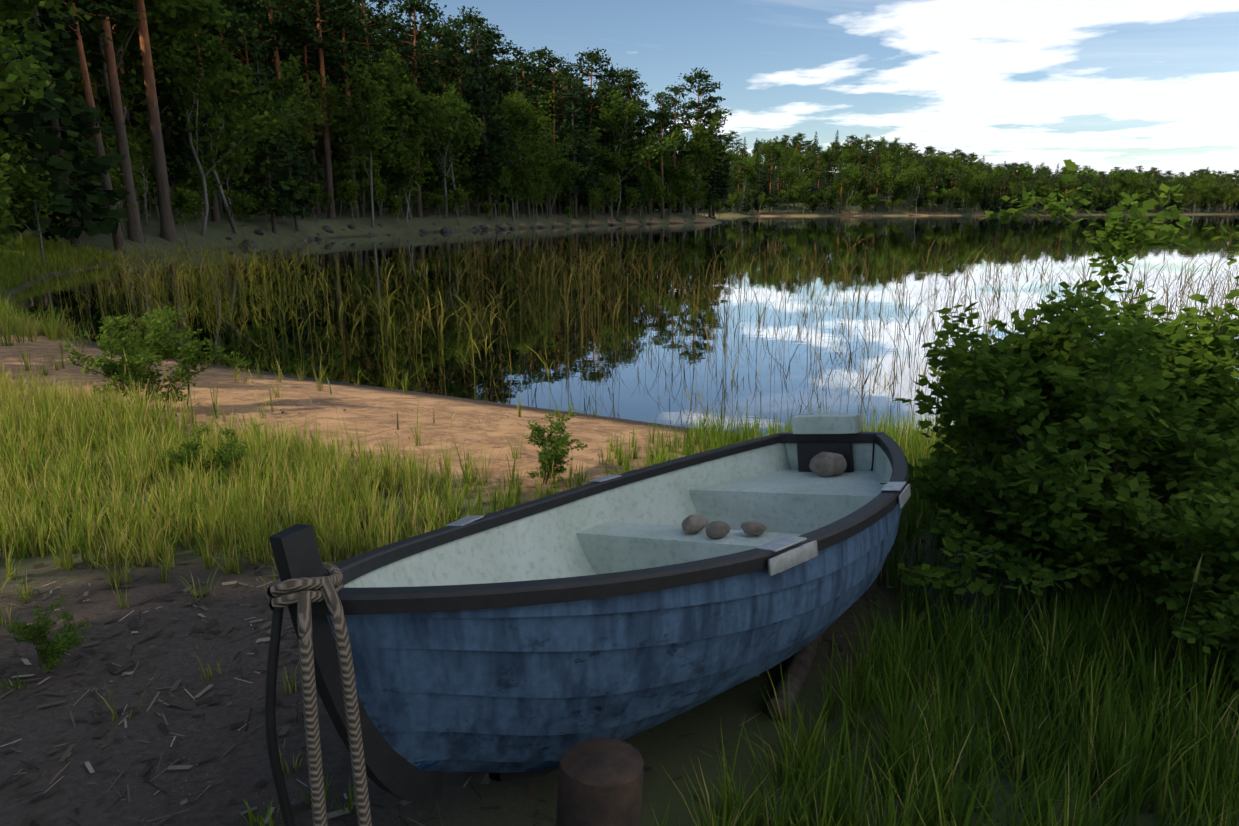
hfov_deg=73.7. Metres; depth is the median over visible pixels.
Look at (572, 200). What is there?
tree
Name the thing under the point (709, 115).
tree
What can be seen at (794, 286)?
sparse reed leaves
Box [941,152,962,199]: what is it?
tree
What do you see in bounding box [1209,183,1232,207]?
tree
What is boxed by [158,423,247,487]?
plant
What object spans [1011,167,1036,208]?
tree
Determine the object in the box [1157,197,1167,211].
tree
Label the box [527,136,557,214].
tree
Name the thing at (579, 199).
tree
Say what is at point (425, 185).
tree
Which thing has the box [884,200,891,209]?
tree
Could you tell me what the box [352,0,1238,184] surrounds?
sky
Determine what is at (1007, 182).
tree
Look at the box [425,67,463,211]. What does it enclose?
tree
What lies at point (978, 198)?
tree
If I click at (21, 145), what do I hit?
tree
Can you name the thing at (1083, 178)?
tree
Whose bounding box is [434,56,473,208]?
tree
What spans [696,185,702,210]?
tree
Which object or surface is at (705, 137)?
tree
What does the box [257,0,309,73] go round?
tree
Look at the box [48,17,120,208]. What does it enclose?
tree
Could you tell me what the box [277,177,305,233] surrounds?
tree
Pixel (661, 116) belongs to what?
tree
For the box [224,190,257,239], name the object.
tree
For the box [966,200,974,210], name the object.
tree
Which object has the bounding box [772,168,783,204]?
tree
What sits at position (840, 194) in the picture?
tree
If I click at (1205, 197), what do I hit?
tree
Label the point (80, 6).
tree
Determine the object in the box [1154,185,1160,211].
tree
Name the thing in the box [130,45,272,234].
tree
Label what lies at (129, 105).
tree
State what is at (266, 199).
tree
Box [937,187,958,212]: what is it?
tree
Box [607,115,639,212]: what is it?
tree
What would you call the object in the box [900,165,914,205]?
tree
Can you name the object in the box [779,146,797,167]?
tree
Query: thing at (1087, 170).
tree
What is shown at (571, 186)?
tree
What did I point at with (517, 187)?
tree
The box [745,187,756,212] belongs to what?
tree
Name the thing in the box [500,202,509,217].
tree
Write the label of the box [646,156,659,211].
tree
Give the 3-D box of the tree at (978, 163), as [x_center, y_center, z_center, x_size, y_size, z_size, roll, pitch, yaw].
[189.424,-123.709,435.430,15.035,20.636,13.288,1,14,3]
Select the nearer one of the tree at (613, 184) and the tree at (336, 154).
the tree at (336, 154)
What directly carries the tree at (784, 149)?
on the terrain at (668, 749)
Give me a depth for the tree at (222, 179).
64.18 m
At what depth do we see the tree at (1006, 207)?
397.36 m
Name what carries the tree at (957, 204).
on the terrain at (668, 749)
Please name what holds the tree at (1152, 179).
on the terrain at (668, 749)
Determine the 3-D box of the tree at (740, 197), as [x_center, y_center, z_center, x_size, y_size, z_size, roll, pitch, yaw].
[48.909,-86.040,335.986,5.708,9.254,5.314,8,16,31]
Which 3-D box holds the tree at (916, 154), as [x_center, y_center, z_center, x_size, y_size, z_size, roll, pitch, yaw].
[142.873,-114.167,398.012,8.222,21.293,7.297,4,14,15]
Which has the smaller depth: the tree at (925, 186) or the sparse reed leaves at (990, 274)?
the sparse reed leaves at (990, 274)
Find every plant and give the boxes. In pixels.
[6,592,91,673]
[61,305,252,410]
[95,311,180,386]
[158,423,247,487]
[522,409,586,483]
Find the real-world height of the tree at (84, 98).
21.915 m
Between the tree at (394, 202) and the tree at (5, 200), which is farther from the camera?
the tree at (394, 202)
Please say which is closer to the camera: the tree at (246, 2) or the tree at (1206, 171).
the tree at (246, 2)
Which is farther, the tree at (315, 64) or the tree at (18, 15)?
the tree at (315, 64)
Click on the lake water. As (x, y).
(657, 372)
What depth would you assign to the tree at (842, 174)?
349.49 m
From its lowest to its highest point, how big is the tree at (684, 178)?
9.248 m
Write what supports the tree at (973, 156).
on the terrain at (668, 749)
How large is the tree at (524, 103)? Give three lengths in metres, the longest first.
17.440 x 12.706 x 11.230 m
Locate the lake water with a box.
[11,214,1238,440]
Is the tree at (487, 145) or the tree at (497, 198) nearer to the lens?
the tree at (487, 145)
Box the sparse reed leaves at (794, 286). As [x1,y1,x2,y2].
[275,226,1238,401]
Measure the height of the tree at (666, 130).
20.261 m
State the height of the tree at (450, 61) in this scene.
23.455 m
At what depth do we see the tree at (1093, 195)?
430.50 m
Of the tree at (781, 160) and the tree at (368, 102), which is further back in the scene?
the tree at (781, 160)
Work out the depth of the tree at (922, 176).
368.32 m
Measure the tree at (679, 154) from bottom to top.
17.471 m
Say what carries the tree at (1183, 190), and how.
on the terrain at (668, 749)
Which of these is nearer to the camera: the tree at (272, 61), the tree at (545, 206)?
the tree at (272, 61)
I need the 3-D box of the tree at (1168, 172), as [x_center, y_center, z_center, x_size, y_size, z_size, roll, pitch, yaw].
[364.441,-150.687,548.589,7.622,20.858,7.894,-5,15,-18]
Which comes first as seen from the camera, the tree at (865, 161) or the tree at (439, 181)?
the tree at (439, 181)
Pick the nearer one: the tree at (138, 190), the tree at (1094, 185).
the tree at (138, 190)
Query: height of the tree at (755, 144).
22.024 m
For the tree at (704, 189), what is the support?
on the terrain at (668, 749)
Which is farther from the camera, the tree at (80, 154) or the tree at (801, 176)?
the tree at (801, 176)
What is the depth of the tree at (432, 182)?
115.42 m
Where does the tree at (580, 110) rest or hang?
on the terrain at (668, 749)
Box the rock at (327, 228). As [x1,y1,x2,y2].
[322,225,334,232]
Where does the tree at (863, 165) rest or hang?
on the terrain at (668, 749)
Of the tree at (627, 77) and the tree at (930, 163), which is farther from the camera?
the tree at (930, 163)
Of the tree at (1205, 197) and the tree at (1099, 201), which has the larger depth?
the tree at (1205, 197)
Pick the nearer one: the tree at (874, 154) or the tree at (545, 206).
the tree at (545, 206)
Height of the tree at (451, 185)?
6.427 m
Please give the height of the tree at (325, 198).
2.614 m
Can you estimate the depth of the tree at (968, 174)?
380.94 m
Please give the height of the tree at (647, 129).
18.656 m
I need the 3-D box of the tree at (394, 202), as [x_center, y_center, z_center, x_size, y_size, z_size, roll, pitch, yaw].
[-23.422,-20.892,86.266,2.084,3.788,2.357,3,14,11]
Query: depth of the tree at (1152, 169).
500.01 m
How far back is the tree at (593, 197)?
130.89 m
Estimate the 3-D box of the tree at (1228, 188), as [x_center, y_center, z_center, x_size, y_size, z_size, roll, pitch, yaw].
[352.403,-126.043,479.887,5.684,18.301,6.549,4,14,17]
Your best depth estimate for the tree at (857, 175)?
362.65 m
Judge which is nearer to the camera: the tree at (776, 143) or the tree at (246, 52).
the tree at (246, 52)
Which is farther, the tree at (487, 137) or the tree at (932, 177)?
the tree at (932, 177)
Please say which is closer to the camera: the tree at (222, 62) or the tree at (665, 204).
the tree at (222, 62)
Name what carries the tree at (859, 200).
on the terrain at (668, 749)
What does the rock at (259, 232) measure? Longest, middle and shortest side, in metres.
1.034 x 0.899 x 0.578 m
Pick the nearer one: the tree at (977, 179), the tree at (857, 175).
the tree at (857, 175)
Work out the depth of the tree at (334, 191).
87.01 m
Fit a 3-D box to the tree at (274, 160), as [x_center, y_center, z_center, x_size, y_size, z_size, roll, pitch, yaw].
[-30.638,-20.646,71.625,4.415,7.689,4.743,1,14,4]
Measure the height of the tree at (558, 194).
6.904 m
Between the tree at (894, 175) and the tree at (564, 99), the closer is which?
the tree at (564, 99)
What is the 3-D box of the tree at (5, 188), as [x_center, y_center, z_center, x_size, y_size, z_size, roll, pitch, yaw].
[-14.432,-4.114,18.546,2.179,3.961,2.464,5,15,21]
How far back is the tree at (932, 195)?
370.60 m
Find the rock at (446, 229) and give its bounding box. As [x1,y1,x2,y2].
[441,227,454,231]
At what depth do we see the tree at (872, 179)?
357.00 m
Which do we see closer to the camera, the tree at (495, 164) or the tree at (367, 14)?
the tree at (495, 164)
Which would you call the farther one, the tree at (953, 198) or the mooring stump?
the tree at (953, 198)
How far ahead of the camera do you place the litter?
3.00 m
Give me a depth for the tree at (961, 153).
434.54 m
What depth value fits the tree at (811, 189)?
351.72 m
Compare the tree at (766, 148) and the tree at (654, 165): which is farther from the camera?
the tree at (766, 148)
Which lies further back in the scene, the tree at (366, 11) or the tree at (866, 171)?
the tree at (866, 171)
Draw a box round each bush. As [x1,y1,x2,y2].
[880,279,1238,614]
[929,159,1238,594]
[943,280,1238,584]
[1090,479,1238,695]
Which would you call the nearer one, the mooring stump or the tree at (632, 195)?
the mooring stump
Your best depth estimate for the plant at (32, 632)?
3.21 m
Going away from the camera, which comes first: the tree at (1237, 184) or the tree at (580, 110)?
the tree at (580, 110)
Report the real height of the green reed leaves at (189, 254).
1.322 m
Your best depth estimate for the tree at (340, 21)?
76.79 m
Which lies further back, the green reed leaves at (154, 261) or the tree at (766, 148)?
the tree at (766, 148)
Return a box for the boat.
[265,414,910,825]
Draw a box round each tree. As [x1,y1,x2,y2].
[0,0,74,250]
[0,0,91,114]
[0,1,72,111]
[0,9,63,233]
[0,61,20,173]
[0,153,25,248]
[0,191,25,273]
[2,158,69,262]
[3,132,51,249]
[5,0,129,250]
[11,179,26,241]
[24,6,93,219]
[43,65,80,121]
[44,0,144,252]
[44,55,109,225]
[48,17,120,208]
[51,0,242,123]
[51,16,125,206]
[55,174,77,244]
[61,122,87,183]
[66,0,143,243]
[78,135,135,229]
[79,1,114,217]
[83,122,139,206]
[83,133,149,208]
[85,167,135,221]
[86,111,162,223]
[88,36,135,196]
[92,0,141,213]
[97,26,144,199]
[97,85,177,127]
[99,67,193,127]
[111,160,155,216]
[121,3,214,221]
[122,24,177,205]
[128,3,227,214]
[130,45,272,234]
[130,106,177,174]
[135,0,177,242]
[135,184,151,213]
[136,151,179,221]
[137,14,321,236]
[141,176,151,214]
[143,119,187,195]
[153,3,232,221]
[169,187,197,244]
[173,108,231,219]
[173,160,216,216]
[186,0,244,204]
[188,190,206,234]
[189,157,222,222]
[190,0,273,217]
[193,126,252,219]
[193,157,232,218]
[212,0,275,213]
[214,4,283,214]
[221,5,273,73]
[224,54,324,219]
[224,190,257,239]
[226,168,256,194]
[227,0,318,215]
[227,169,254,218]
[229,2,297,76]
[235,41,304,234]
[238,22,295,198]
[243,135,295,218]
[251,172,267,215]
[251,186,279,232]
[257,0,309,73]
[258,0,363,217]
[268,50,358,169]
[269,0,350,214]
[270,88,316,231]
[272,1,350,211]
[275,5,342,204]
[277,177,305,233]
[286,68,325,218]
[293,45,357,159]
[296,145,322,214]
[299,26,354,171]
[300,0,385,217]
[303,105,344,177]
[303,183,323,222]
[305,168,324,210]
[306,56,398,227]
[310,7,351,192]
[315,103,394,212]
[317,46,425,218]
[318,192,332,217]
[321,0,406,210]
[325,160,352,215]
[325,188,339,212]
[329,91,357,161]
[330,67,363,109]
[334,140,383,215]
[335,19,382,201]
[336,179,361,227]
[344,156,381,217]
[345,2,380,68]
[352,0,378,48]
[358,80,468,216]
[359,174,386,209]
[360,161,388,208]
[363,13,420,80]
[369,0,449,217]
[373,98,405,213]
[373,187,388,218]
[377,38,413,209]
[379,135,430,227]
[379,178,394,214]
[383,162,413,219]
[385,33,436,212]
[385,194,404,229]
[391,28,445,209]
[396,98,487,218]
[401,11,448,210]
[401,82,476,216]
[403,187,419,209]
[419,19,478,201]
[420,37,468,188]
[421,99,447,207]
[421,191,432,215]
[422,119,469,184]
[424,164,454,214]
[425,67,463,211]
[426,21,466,68]
[427,191,444,221]
[430,185,441,211]
[432,24,499,214]
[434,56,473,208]
[435,45,471,203]
[438,186,453,216]
[440,6,508,204]
[446,188,467,225]
[448,97,497,166]
[448,170,458,207]
[449,158,472,214]
[450,168,476,215]
[460,24,515,219]
[461,23,520,203]
[462,73,501,212]
[464,41,500,101]
[467,95,535,213]
[469,177,486,216]
[477,163,514,222]
[479,75,502,200]
[481,203,492,223]
[483,157,507,194]
[485,140,508,210]
[489,65,515,207]
[490,90,560,216]
[491,96,576,215]
[492,158,517,214]
[493,189,505,212]
[494,56,527,99]
[499,47,556,210]
[500,89,557,210]
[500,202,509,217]
[503,162,533,221]
[504,60,551,155]
[505,175,527,220]
[506,60,537,213]
[506,194,514,209]
[515,190,529,215]
[516,159,548,219]
[524,46,563,201]
[525,182,549,223]
[526,53,590,213]
[527,72,564,208]
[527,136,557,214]
[534,176,555,218]
[542,157,568,215]
[546,70,592,208]
[546,156,590,216]
[547,104,571,211]
[553,172,578,217]
[554,65,596,219]
[554,175,572,214]
[560,56,600,175]
[560,86,593,125]
[562,127,601,213]
[564,206,573,222]
[566,185,579,214]
[568,47,622,211]
[577,195,583,213]
[579,122,606,219]
[580,123,604,214]
[583,186,603,222]
[585,80,612,209]
[587,87,616,210]
[589,68,633,209]
[592,89,685,216]
[592,196,603,220]
[594,64,631,212]
[594,172,614,214]
[597,67,648,208]
[597,147,630,211]
[597,170,622,221]
[601,183,620,217]
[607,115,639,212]
[612,82,645,215]
[617,111,688,176]
[617,199,624,215]
[618,79,651,211]
[623,167,655,215]
[623,188,640,220]
[627,115,654,210]
[635,111,666,213]
[636,128,663,182]
[637,91,683,217]
[638,191,649,218]
[641,173,667,219]
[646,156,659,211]
[654,84,700,213]
[654,133,665,211]
[654,188,668,217]
[656,152,693,216]
[663,128,711,212]
[664,142,681,211]
[664,186,672,210]
[666,195,679,215]
[670,171,700,217]
[676,67,725,213]
[676,116,726,214]
[684,197,693,208]
[688,95,734,217]
[689,162,697,208]
[689,190,705,219]
[695,185,709,215]
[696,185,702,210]
[700,104,731,215]
[705,198,712,216]
[713,201,723,217]
[718,157,754,208]
[719,145,735,173]
[720,133,733,149]
[723,174,747,195]
[724,180,733,211]
[725,130,741,152]
[726,149,744,189]
[726,193,738,208]
[727,169,737,209]
[728,165,745,190]
[730,162,747,210]
[734,149,754,188]
[734,190,744,212]
[735,142,747,160]
[737,156,759,202]
[741,172,759,203]
[741,179,751,213]
[745,155,764,175]
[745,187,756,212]
[748,173,757,196]
[751,155,763,198]
[751,164,765,212]
[752,142,759,157]
[756,163,780,180]
[757,193,765,213]
[758,136,779,158]
[759,162,768,192]
[761,139,779,167]
[761,157,778,211]
[762,145,778,163]
[763,173,771,208]
[765,197,773,212]
[768,175,779,212]
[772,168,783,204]
[773,158,788,204]
[775,144,788,167]
[776,190,787,203]
[777,157,788,188]
[778,163,813,212]
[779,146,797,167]
[780,133,794,150]
[781,161,797,209]
[787,191,798,205]
[788,148,814,174]
[790,135,802,165]
[791,132,809,151]
[792,175,809,209]
[794,174,813,186]
[799,141,814,165]
[799,191,810,212]
[800,168,811,205]
[803,173,820,189]
[804,146,836,176]
[804,149,811,178]
[806,178,816,207]
[808,155,816,190]
[808,182,817,212]
[808,195,816,206]
[809,145,827,190]
[810,191,821,212]
[813,161,824,188]
[817,189,825,205]
[823,150,836,186]
[823,191,837,213]
[824,177,835,212]
[826,163,855,211]
[828,141,841,177]
[828,192,837,209]
[830,189,846,204]
[831,141,842,164]
[832,166,863,209]
[832,172,840,211]
[836,152,856,169]
[836,158,852,205]
[836,169,849,212]
[839,168,861,199]
[842,135,857,154]
[844,198,854,215]
[845,144,861,162]
[848,163,864,204]
[852,145,867,165]
[852,190,864,214]
[853,161,862,201]
[855,164,871,173]
[859,134,872,149]
[859,165,871,192]
[860,141,869,164]
[860,179,868,208]
[862,200,868,208]
[863,179,885,206]
[865,172,878,212]
[867,140,881,171]
[868,136,888,147]
[868,147,880,170]
[868,194,877,212]
[871,167,885,210]
[873,152,880,176]
[875,169,890,207]
[876,163,886,197]
[877,151,897,168]
[879,140,908,165]
[880,167,908,212]
[882,164,909,201]
[883,142,899,160]
[884,162,906,199]
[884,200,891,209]
[886,168,900,211]
[888,159,904,210]
[892,137,905,151]
[892,199,904,211]
[896,189,909,211]
[898,158,918,171]
[898,165,929,212]
[900,143,916,160]
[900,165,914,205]
[901,168,919,210]
[906,142,920,159]
[906,164,936,204]
[910,153,922,198]
[915,183,925,211]
[919,159,931,196]
[920,146,938,159]
[922,161,931,201]
[923,151,952,179]
[925,158,939,204]
[925,191,938,211]
[927,178,946,209]
[929,170,942,211]
[932,150,947,164]
[934,155,948,170]
[934,167,945,209]
[937,161,944,204]
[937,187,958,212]
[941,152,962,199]
[942,191,954,213]
[943,177,959,192]
[945,170,954,207]
[948,166,965,213]
[950,148,966,160]
[953,165,975,211]
[954,179,962,210]
[956,151,967,165]
[956,162,972,184]
[956,186,971,213]
[962,159,973,168]
[965,152,977,165]
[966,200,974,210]
[968,158,990,177]
[968,182,983,207]
[970,166,984,181]
[970,172,989,210]
[973,182,980,211]
[974,193,983,207]
[978,169,1003,206]
[980,175,992,214]
[981,164,992,177]
[986,162,998,171]
[990,176,1002,212]
[993,163,1015,191]
[994,172,1004,206]
[1000,177,1009,202]
[1000,179,1010,209]
[1005,181,1027,191]
[1006,162,1021,207]
[1006,188,1016,205]
[1010,185,1020,212]
[1011,166,1022,180]
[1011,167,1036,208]
[1012,161,1034,184]
[1014,176,1023,207]
[1025,169,1035,212]
[1031,185,1052,210]
[1033,171,1048,208]
[1035,177,1045,209]
[1039,162,1053,178]
[1039,167,1047,207]
[1042,171,1057,210]
[1042,181,1059,211]
[1046,178,1054,213]
[1050,176,1059,187]
[1055,174,1063,208]
[1055,192,1066,200]
[1058,177,1081,194]
[1060,167,1074,194]
[1067,190,1078,206]
[1076,168,1085,192]
[1077,179,1083,211]
[1082,175,1093,212]
[1083,166,1097,180]
[1084,187,1100,210]
[1090,179,1097,211]
[1093,171,1108,211]
[1094,183,1103,212]
[1096,170,1124,205]
[1099,193,1109,212]
[1101,185,1109,212]
[1106,185,1117,200]
[1108,178,1120,207]
[1109,192,1121,205]
[1111,170,1128,188]
[1115,177,1132,212]
[1123,169,1133,210]
[1124,168,1150,196]
[1127,169,1156,193]
[1135,165,1143,172]
[1138,179,1154,193]
[1139,174,1150,200]
[1140,175,1156,196]
[1142,181,1151,207]
[1144,167,1159,195]
[1152,184,1168,208]
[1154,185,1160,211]
[1157,178,1166,210]
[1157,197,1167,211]
[1160,176,1179,195]
[1160,177,1174,186]
[1163,170,1174,179]
[1172,186,1188,206]
[1174,179,1187,192]
[1174,190,1181,209]
[1174,195,1183,202]
[1179,198,1188,212]
[1180,177,1189,188]
[1185,183,1196,211]
[1187,181,1210,212]
[1189,170,1201,208]
[1192,195,1200,212]
[1195,169,1211,209]
[1196,172,1211,210]
[1196,174,1215,211]
[1201,194,1210,211]
[1204,195,1216,213]
[1209,182,1219,210]
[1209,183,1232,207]
[1210,170,1227,178]
[1211,183,1223,211]
[1217,174,1233,204]
[1217,188,1233,209]
[1221,195,1232,213]
[1223,180,1232,211]
[1226,169,1238,210]
[1227,188,1238,210]
[1233,176,1238,211]
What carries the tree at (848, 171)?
on the terrain at (668, 749)
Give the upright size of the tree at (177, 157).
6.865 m
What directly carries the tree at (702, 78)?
on the terrain at (668, 749)
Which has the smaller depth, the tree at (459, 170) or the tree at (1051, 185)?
the tree at (459, 170)
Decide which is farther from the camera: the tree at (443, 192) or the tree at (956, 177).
the tree at (956, 177)
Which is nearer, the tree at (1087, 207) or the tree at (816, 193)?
the tree at (816, 193)
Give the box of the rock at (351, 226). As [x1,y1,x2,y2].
[348,223,354,228]
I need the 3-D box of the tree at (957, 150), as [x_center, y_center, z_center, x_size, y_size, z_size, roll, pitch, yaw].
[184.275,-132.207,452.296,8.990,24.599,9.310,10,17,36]
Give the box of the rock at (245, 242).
[238,239,257,246]
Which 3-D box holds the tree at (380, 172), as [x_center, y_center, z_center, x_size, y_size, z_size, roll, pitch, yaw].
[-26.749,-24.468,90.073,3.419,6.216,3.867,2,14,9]
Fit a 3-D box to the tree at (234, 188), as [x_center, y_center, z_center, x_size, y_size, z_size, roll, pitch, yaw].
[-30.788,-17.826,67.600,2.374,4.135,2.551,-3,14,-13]
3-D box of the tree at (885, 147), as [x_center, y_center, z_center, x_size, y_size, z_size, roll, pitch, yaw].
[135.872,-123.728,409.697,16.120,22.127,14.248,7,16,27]
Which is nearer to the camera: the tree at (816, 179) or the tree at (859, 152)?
the tree at (816, 179)
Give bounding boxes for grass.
[0,230,118,345]
[0,307,1238,825]
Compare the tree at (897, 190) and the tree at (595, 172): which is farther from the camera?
the tree at (897, 190)
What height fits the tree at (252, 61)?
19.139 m
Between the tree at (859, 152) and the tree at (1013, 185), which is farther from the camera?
the tree at (1013, 185)
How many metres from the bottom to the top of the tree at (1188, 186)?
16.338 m
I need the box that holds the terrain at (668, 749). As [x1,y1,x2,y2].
[0,151,1238,825]
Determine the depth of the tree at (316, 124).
86.75 m
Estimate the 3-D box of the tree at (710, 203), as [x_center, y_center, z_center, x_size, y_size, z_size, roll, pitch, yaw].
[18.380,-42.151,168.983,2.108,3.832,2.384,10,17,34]
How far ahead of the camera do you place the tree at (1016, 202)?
399.31 m
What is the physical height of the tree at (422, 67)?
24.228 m
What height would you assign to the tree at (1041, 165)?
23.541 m
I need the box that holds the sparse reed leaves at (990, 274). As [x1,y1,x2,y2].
[281,228,1238,402]
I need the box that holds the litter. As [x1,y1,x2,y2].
[0,398,1053,825]
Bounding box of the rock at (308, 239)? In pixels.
[302,237,313,240]
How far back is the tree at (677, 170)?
155.78 m
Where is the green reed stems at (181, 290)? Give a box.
[32,240,549,395]
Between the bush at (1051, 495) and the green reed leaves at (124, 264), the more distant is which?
the green reed leaves at (124, 264)
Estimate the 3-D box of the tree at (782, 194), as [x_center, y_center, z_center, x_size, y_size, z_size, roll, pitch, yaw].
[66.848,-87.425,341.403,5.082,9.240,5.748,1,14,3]
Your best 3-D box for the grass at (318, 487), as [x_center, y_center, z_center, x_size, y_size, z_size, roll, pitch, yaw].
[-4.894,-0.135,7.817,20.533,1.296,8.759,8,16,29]
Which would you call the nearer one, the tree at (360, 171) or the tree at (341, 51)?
the tree at (360, 171)
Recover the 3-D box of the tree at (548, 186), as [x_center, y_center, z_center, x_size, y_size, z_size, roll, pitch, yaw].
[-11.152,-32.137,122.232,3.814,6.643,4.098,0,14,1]
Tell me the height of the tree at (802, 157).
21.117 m
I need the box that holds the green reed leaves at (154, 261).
[27,239,547,375]
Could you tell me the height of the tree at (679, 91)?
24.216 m
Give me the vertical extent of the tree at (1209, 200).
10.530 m
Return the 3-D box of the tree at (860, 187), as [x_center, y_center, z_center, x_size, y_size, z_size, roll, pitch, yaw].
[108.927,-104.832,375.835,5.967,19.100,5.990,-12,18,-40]
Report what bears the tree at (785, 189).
on the terrain at (668, 749)
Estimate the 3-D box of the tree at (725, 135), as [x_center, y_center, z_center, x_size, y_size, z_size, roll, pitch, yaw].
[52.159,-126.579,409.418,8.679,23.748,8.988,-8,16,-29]
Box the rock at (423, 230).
[419,229,428,232]
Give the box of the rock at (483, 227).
[479,225,487,229]
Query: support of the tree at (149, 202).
on the terrain at (668, 749)
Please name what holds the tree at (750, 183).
on the terrain at (668, 749)
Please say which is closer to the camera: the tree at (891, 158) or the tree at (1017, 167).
the tree at (891, 158)
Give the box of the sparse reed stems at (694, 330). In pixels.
[284,229,1238,425]
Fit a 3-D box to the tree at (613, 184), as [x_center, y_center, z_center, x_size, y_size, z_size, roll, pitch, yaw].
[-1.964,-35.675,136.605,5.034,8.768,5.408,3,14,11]
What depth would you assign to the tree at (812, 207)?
348.12 m
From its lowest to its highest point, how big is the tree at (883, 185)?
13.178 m
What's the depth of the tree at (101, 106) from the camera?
74.86 m
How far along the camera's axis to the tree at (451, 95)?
98.44 m
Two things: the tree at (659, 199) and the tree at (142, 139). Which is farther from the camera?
the tree at (659, 199)
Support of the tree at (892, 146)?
on the terrain at (668, 749)
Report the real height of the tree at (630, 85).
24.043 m
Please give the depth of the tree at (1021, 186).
401.77 m
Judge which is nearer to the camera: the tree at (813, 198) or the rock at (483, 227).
the rock at (483, 227)
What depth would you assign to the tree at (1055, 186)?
419.41 m
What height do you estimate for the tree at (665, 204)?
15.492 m
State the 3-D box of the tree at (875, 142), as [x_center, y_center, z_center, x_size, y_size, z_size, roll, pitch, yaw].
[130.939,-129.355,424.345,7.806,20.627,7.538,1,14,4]
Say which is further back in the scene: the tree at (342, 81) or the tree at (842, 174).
the tree at (842, 174)
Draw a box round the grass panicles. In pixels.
[3,317,1202,581]
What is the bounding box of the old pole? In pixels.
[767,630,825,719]
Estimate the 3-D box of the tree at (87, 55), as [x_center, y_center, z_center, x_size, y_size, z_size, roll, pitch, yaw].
[-39.365,-24.789,59.770,7.049,19.542,8.096,-10,17,-35]
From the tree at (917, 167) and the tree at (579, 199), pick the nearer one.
the tree at (579, 199)
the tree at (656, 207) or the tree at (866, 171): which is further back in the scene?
the tree at (866, 171)
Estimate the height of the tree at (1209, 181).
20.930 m
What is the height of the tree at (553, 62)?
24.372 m
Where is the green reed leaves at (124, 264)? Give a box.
[23,236,552,377]
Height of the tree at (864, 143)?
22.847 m
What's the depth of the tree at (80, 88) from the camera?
47.08 m
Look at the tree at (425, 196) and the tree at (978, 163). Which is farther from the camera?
the tree at (978, 163)
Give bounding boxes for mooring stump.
[556,737,643,825]
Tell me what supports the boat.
on the terrain at (668, 749)
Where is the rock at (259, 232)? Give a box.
[254,229,264,235]
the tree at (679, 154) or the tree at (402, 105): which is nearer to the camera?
the tree at (402, 105)
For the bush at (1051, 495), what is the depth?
3.59 m
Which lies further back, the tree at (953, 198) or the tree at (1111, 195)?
the tree at (1111, 195)
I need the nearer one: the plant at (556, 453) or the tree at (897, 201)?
the plant at (556, 453)
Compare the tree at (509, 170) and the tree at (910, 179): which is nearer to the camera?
the tree at (509, 170)
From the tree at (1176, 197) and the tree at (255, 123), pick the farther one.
the tree at (1176, 197)
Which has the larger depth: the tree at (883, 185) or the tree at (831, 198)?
the tree at (883, 185)
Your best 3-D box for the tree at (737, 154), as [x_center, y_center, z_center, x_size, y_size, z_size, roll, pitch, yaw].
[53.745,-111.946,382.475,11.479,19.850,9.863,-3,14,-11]
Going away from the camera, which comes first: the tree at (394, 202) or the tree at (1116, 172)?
the tree at (394, 202)
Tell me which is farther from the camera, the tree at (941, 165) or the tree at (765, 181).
the tree at (941, 165)
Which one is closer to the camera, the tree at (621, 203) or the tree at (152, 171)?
the tree at (152, 171)
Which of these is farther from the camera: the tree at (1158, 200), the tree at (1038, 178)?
the tree at (1158, 200)
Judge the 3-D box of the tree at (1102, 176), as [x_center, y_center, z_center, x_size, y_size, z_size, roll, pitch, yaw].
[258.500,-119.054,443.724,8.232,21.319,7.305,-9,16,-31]
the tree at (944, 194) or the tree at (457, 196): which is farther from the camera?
the tree at (944, 194)
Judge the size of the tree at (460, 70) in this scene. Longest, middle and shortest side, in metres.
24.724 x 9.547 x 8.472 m
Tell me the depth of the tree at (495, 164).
110.90 m
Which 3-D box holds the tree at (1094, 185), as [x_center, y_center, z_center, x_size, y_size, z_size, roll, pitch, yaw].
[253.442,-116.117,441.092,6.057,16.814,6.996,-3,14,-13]
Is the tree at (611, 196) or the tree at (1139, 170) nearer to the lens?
the tree at (611, 196)
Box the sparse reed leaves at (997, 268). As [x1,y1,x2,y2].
[251,223,1238,412]
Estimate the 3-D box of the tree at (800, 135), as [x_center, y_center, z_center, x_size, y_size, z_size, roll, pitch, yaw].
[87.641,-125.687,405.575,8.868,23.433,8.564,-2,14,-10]
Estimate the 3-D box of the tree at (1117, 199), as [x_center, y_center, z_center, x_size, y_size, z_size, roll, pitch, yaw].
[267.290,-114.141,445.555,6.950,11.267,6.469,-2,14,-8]
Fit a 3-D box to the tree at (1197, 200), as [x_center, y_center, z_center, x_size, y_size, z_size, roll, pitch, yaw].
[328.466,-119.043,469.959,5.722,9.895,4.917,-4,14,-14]
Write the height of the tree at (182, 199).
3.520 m
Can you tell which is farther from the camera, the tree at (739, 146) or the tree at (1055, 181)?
the tree at (1055, 181)
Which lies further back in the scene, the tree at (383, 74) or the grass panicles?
the tree at (383, 74)
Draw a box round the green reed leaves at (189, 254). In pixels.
[32,238,546,377]
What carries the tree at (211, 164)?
on the terrain at (668, 749)
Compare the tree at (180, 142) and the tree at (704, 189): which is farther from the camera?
the tree at (704, 189)
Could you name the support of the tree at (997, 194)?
on the terrain at (668, 749)

